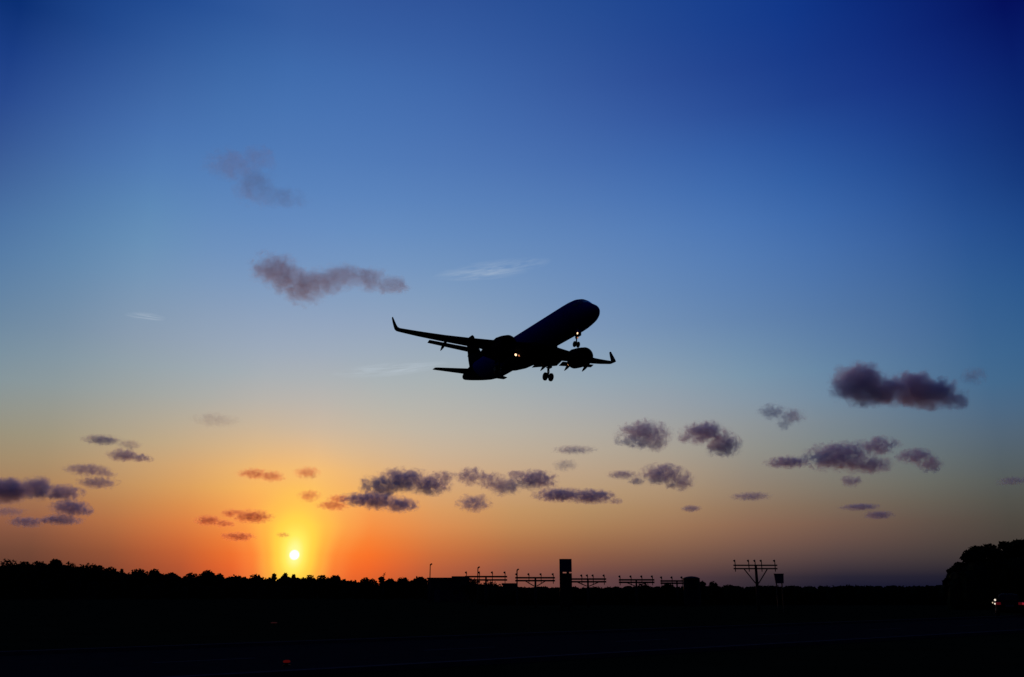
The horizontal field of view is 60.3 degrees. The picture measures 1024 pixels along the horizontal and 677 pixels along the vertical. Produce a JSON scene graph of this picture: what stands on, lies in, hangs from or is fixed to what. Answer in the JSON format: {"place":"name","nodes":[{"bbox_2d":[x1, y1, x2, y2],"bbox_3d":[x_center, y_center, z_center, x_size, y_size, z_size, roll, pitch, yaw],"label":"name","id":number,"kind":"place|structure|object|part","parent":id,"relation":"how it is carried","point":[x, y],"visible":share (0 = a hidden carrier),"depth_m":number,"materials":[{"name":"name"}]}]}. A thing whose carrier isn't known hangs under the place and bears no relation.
{"place":"outdoors","nodes":[
{"label":"outdoors","id":0,"kind":"place"},
{"bbox_2d":[392,299,615,380],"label":"airliner","id":1,"kind":"object","parent":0,"point":[535,345],"visible":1,"depth_m":119.12,"materials":[{"name":"black paint"}]},
{"bbox_2d":[560,307,564,318],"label":"cabin door","id":2,"kind":"structure","parent":1,"relation":"in","point":[561,312],"depth_m":110.23,"materials":[{"name":"black paint"}]},
{"bbox_2d":[502,583,515,586],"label":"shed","id":3,"kind":"structure","parent":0,"point":[509,584],"depth_m":134.75,"materials":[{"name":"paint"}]},
{"bbox_2d":[0,596,1023,676],"bbox_3d":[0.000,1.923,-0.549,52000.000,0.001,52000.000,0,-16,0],"label":"ground","id":4,"kind":"structure","parent":0,"point":[42,624],"depth_m":47.76,"materials":[{"name":"black plant"}]},
{"bbox_2d":[0,559,29,598],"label":"broadleaf tree","id":5,"kind":"object","parent":4,"relation":"on","point":[8,580],"visible":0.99,"depth_m":197.35,"materials":[{"name":"black plant"}]},
{"bbox_2d":[11,561,37,594],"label":"broadleaf tree","id":6,"kind":"object","parent":4,"relation":"on","point":[27,566],"visible":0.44,"depth_m":205.29,"materials":[{"name":"black plant"}]},
{"bbox_2d":[28,561,49,598],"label":"broadleaf tree","id":7,"kind":"object","parent":4,"relation":"on","point":[40,570],"visible":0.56,"depth_m":212.72,"materials":[{"name":"black plant"}]},
{"bbox_2d":[44,558,62,595],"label":"broadleaf tree","id":8,"kind":"object","parent":4,"relation":"on","point":[53,566],"visible":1,"depth_m":199.34,"materials":[{"name":"black plant"}]},
{"bbox_2d":[48,561,86,594],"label":"broadleaf tree","id":9,"kind":"object","parent":4,"relation":"on","point":[70,571],"visible":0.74,"depth_m":206.75,"materials":[{"name":"black plant"}]},
{"bbox_2d":[73,562,95,598],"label":"broadleaf tree","id":10,"kind":"object","parent":4,"relation":"on","point":[84,582],"visible":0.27,"depth_m":214.35,"materials":[{"name":"black plant"}]},
{"bbox_2d":[85,565,104,594],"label":"broadleaf tree","id":11,"kind":"object","parent":4,"relation":"on","point":[96,573],"visible":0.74,"depth_m":200.64,"materials":[{"name":"black plant"}]},
{"bbox_2d":[102,566,120,598],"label":"broadleaf tree","id":12,"kind":"object","parent":4,"relation":"on","point":[112,574],"visible":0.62,"depth_m":208.52,"materials":[{"name":"black plant"}]},
{"bbox_2d":[117,569,123,598],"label":"broadleaf tree","id":13,"kind":"object","parent":4,"relation":"on","point":[120,583],"visible":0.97,"depth_m":216.89,"materials":[{"name":"black plant"}]},
{"bbox_2d":[124,568,154,598],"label":"broadleaf tree","id":14,"kind":"object","parent":4,"relation":"on","point":[138,578],"visible":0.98,"depth_m":202.66,"materials":[{"name":"black plant"}]},
{"bbox_2d":[148,568,162,584],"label":"broadleaf tree","id":15,"kind":"object","parent":4,"relation":"on","point":[156,574],"visible":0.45,"depth_m":210.94,"materials":[{"name":"black plant"}]},
{"bbox_2d":[162,572,180,598],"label":"broadleaf tree","id":16,"kind":"object","parent":4,"relation":"on","point":[171,580],"visible":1,"depth_m":196.96,"materials":[{"name":"black plant"}]},
{"bbox_2d":[177,572,202,598],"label":"broadleaf tree","id":17,"kind":"object","parent":4,"relation":"on","point":[190,582],"visible":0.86,"depth_m":204.14,"materials":[{"name":"black plant"}]},
{"bbox_2d":[196,570,216,596],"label":"broadleaf tree","id":18,"kind":"object","parent":4,"relation":"on","point":[206,578],"visible":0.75,"depth_m":212.39,"materials":[{"name":"black plant"}]},
{"bbox_2d":[212,573,224,598],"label":"broadleaf tree","id":19,"kind":"object","parent":4,"relation":"on","point":[218,579],"visible":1,"depth_m":198.85,"materials":[{"name":"black plant"}]},
{"bbox_2d":[223,574,248,598],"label":"broadleaf tree","id":20,"kind":"object","parent":4,"relation":"on","point":[235,585],"visible":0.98,"depth_m":205.34,"materials":[{"name":"black plant"}]},
{"bbox_2d":[0,564,493,598],"bbox_3d":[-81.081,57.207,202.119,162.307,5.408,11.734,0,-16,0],"label":"woodland","id":21,"kind":"object","parent":4,"relation":"on","point":[149,591],"visible":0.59,"depth_m":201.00,"materials":[{"name":"black plant"}]},
{"bbox_2d":[243,574,269,598],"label":"broadleaf tree","id":22,"kind":"object","parent":4,"relation":"on","point":[256,582],"visible":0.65,"depth_m":214.03,"materials":[{"name":"black plant"}]},
{"bbox_2d":[271,573,277,598],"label":"broadleaf tree","id":23,"kind":"object","parent":4,"relation":"on","point":[274,578],"visible":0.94,"depth_m":201.14,"materials":[{"name":"black plant"}]},
{"bbox_2d":[281,573,288,586],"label":"broadleaf tree","id":24,"kind":"object","parent":4,"relation":"on","point":[284,578],"visible":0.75,"depth_m":209.24,"materials":[{"name":"black plant"}]},
{"bbox_2d":[290,574,295,598],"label":"broadleaf tree","id":25,"kind":"object","parent":4,"relation":"on","point":[293,577],"visible":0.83,"depth_m":216.87,"materials":[{"name":"black plant"}]},
{"bbox_2d":[302,574,315,590],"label":"broadleaf tree","id":26,"kind":"object","parent":4,"relation":"on","point":[309,581],"visible":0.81,"depth_m":202.83,"materials":[{"name":"black plant"}]},
{"bbox_2d":[312,575,329,598],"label":"broadleaf tree","id":27,"kind":"object","parent":4,"relation":"on","point":[319,587],"visible":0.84,"depth_m":209.57,"materials":[{"name":"black plant"}]},
{"bbox_2d":[324,575,344,598],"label":"broadleaf tree","id":28,"kind":"object","parent":4,"relation":"on","point":[334,585],"visible":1,"depth_m":196.46,"materials":[{"name":"black plant"}]},
{"bbox_2d":[351,577,378,598],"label":"broadleaf tree","id":29,"kind":"object","parent":4,"relation":"on","point":[363,586],"visible":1,"depth_m":204.17,"materials":[{"name":"black plant"}]},
{"bbox_2d":[378,576,385,589],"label":"broadleaf tree","id":30,"kind":"object","parent":4,"relation":"on","point":[380,578],"visible":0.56,"depth_m":212.56,"materials":[{"name":"black plant"}]},
{"bbox_2d":[382,572,385,599],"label":"mast","id":31,"kind":"object","parent":4,"relation":"on","point":[383,589],"visible":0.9,"depth_m":192.22,"materials":[{"name":"metal"}]},
{"bbox_2d":[382,578,398,598],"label":"broadleaf tree","id":32,"kind":"object","parent":4,"relation":"on","point":[391,586],"visible":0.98,"depth_m":198.42,"materials":[{"name":"black plant"}]},
{"bbox_2d":[396,577,411,598],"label":"broadleaf tree","id":33,"kind":"object","parent":4,"relation":"on","point":[404,583],"visible":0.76,"depth_m":205.75,"materials":[{"name":"black plant"}]},
{"bbox_2d":[410,576,427,590],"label":"broadleaf tree","id":34,"kind":"object","parent":4,"relation":"on","point":[420,583],"visible":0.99,"depth_m":213.69,"materials":[{"name":"black plant"}]},
{"bbox_2d":[429,563,431,602],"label":"lamp post","id":35,"kind":"object","parent":4,"relation":"on","point":[429,582],"visible":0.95,"depth_m":144.48,"materials":[{"name":"metal"}]},
{"bbox_2d":[427,576,469,601],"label":"shed","id":36,"kind":"structure","parent":4,"relation":"on","point":[444,590],"depth_m":153.89,"materials":[{"name":"paint"}]},
{"bbox_2d":[434,590,439,601],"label":"door","id":37,"kind":"structure","parent":36,"relation":"in","point":[436,592],"depth_m":153.51,"materials":[{"name":"paint"}]},
{"bbox_2d":[452,590,459,594],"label":"window","id":38,"kind":"structure","parent":36,"relation":"in","point":[454,592],"depth_m":153.68,"materials":[{"name":"paint"}]},
{"bbox_2d":[459,578,481,602],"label":"bush","id":39,"kind":"object","parent":4,"relation":"on","point":[470,589],"visible":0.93,"depth_m":143.53,"materials":[{"name":"black plant"}]},
{"bbox_2d":[477,566,479,603],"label":"lamp post","id":40,"kind":"object","parent":4,"relation":"on","point":[477,584],"visible":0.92,"depth_m":129.92,"materials":[{"name":"metal"}]},
{"bbox_2d":[465,571,506,606],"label":"approach light frame","id":41,"kind":"object","parent":4,"relation":"on","point":[485,580],"visible":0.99,"depth_m":108.00,"materials":[{"name":"metal"}]},
{"bbox_2d":[482,581,501,586],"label":"bush","id":42,"kind":"object","parent":4,"relation":"on","point":[492,584],"visible":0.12,"depth_m":144.34,"materials":[{"name":"black plant"}]},
{"bbox_2d":[516,569,518,607],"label":"lamp post","id":43,"kind":"object","parent":4,"relation":"on","point":[517,590],"visible":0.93,"depth_m":103.72,"materials":[{"name":"metal"}]},
{"bbox_2d":[515,573,554,607],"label":"approach light frame","id":44,"kind":"object","parent":4,"relation":"on","point":[535,588],"visible":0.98,"depth_m":102.18,"materials":[{"name":"metal"}]},
{"bbox_2d":[559,559,571,609],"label":"tall sign board","id":45,"kind":"object","parent":4,"relation":"on","point":[565,565],"visible":0.96,"depth_m":94.37,"materials":[{"name":"black metal"}]},
{"bbox_2d":[572,574,605,607],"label":"approach light frame","id":46,"kind":"object","parent":4,"relation":"on","point":[588,586],"visible":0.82,"depth_m":106.00,"materials":[{"name":"metal"}]},
{"bbox_2d":[618,575,654,606],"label":"approach light frame","id":47,"kind":"object","parent":4,"relation":"on","point":[636,581],"visible":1,"depth_m":111.79,"materials":[{"name":"metal"}]},
{"bbox_2d":[631,583,658,605],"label":"bush","id":48,"kind":"object","parent":4,"relation":"on","point":[645,597],"visible":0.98,"depth_m":116.71,"materials":[{"name":"black plant"}]},
{"bbox_2d":[659,582,675,605],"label":"bush","id":49,"kind":"object","parent":4,"relation":"on","point":[667,590],"visible":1,"depth_m":116.79,"materials":[{"name":"black plant"}]},
{"bbox_2d":[660,576,682,604],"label":"approach light frame","id":50,"kind":"object","parent":4,"relation":"on","point":[676,582],"visible":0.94,"depth_m":121.39,"materials":[{"name":"metal"}]},
{"bbox_2d":[683,576,700,605],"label":"storage tank","id":51,"kind":"object","parent":4,"relation":"on","point":[692,591],"visible":0.98,"depth_m":114.53,"materials":[{"name":"paint"}]},
{"bbox_2d":[700,580,706,605],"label":"bush","id":52,"kind":"object","parent":4,"relation":"on","point":[702,590],"visible":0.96,"depth_m":118.87,"materials":[{"name":"black plant"}]},
{"bbox_2d":[478,584,946,604],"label":"undergrowth","id":53,"kind":"object","parent":4,"relation":"on","point":[730,594],"visible":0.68,"depth_m":124.02,"materials":[{"name":"black plant"}]},
{"bbox_2d":[706,581,723,605],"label":"bush","id":54,"kind":"object","parent":4,"relation":"on","point":[713,590],"visible":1,"depth_m":118.84,"materials":[{"name":"black plant"}]},
{"bbox_2d":[733,560,777,610],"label":"approach light frame","id":55,"kind":"object","parent":4,"relation":"on","point":[756,582],"visible":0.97,"depth_m":88.94,"materials":[{"name":"metal"}]},
{"bbox_2d":[774,574,784,612],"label":"sign board","id":56,"kind":"object","parent":4,"relation":"on","point":[779,578],"visible":0.92,"depth_m":80.94,"materials":[{"name":"metal"}]},
{"bbox_2d":[942,578,950,605],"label":"broadleaf tree","id":57,"kind":"object","parent":4,"relation":"on","point":[945,581],"visible":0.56,"depth_m":96.23,"materials":[{"name":"black plant"}]},
{"bbox_2d":[946,561,966,573],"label":"broadleaf tree","id":58,"kind":"object","parent":4,"relation":"on","point":[957,565],"visible":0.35,"depth_m":100.74,"materials":[{"name":"black plant"}]},
{"bbox_2d":[959,545,990,563],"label":"broadleaf tree","id":59,"kind":"object","parent":4,"relation":"on","point":[976,553],"visible":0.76,"depth_m":96.61,"materials":[{"name":"black plant"}]},
{"bbox_2d":[946,556,1023,609],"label":"clump undergrowth","id":60,"kind":"object","parent":4,"relation":"on","point":[975,585],"visible":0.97,"depth_m":93.69,"materials":[{"name":"black plant"}]},
{"bbox_2d":[983,543,1004,561],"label":"broadleaf tree","id":61,"kind":"object","parent":4,"relation":"on","point":[996,552],"visible":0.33,"depth_m":98.63,"materials":[{"name":"black plant"}]},
{"bbox_2d":[991,599,1000,618],"bbox_3d":[34.662,19.378,63.188,0.617,1.406,0.687,0,-16,0],"label":"work light","id":62,"kind":"object","parent":4,"relation":"on","point":[994,609],"visible":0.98,"depth_m":63.15,"materials":[{"name":"black metal"}]},
{"bbox_2d":[992,594,1023,615],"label":"car","id":63,"kind":"object","parent":4,"relation":"on","point":[1009,603],"visible":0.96,"depth_m":68.12,"materials":[{"name":"paint"}]},
{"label":"rear window","id":64,"kind":"part","parent":63,"relation":"part of","materials":[{"name":"black glass"}]},
{"bbox_2d":[997,541,1019,558],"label":"broadleaf tree","id":65,"kind":"object","parent":4,"relation":"on","point":[1009,550],"visible":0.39,"depth_m":100.80,"materials":[{"name":"black plant"}]},
{"bbox_2d":[1011,538,1023,557],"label":"broadleaf tree","id":66,"kind":"object","parent":4,"relation":"on","point":[1018,544],"visible":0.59,"depth_m":103.02,"materials":[{"name":"black plant"}]},
{"bbox_2d":[0,617,1023,676],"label":"road","id":67,"kind":"structure","parent":0,"point":[138,663],"depth_m":30.69,"materials":[{"name":"black asphalt"}]},
{"bbox_2d":[282,660,290,665],"bbox_3d":[-6.156,8.868,24.081,0.240,0.160,0.240,0,-16,0],"label":"ground lamp","id":68,"kind":"object","parent":67,"relation":"on","point":[286,662],"visible":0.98,"depth_m":24.03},
{"bbox_2d":[0,615,1023,655],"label":"kerb","id":69,"kind":"structure","parent":67,"relation":"on","point":[76,650],"depth_m":36.34,"materials":[{"name":"concrete"}]},
{"bbox_2d":[167,629,1023,676],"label":"kerb","id":70,"kind":"structure","parent":67,"relation":"on","point":[341,670],"depth_m":25.96,"materials":[{"name":"concrete"}]},
{"bbox_2d":[0,0,1023,588],"label":"sky","id":71,"kind":"structure","parent":0,"point":[794,229],"materials":[{"name":"blue"}]}
]}

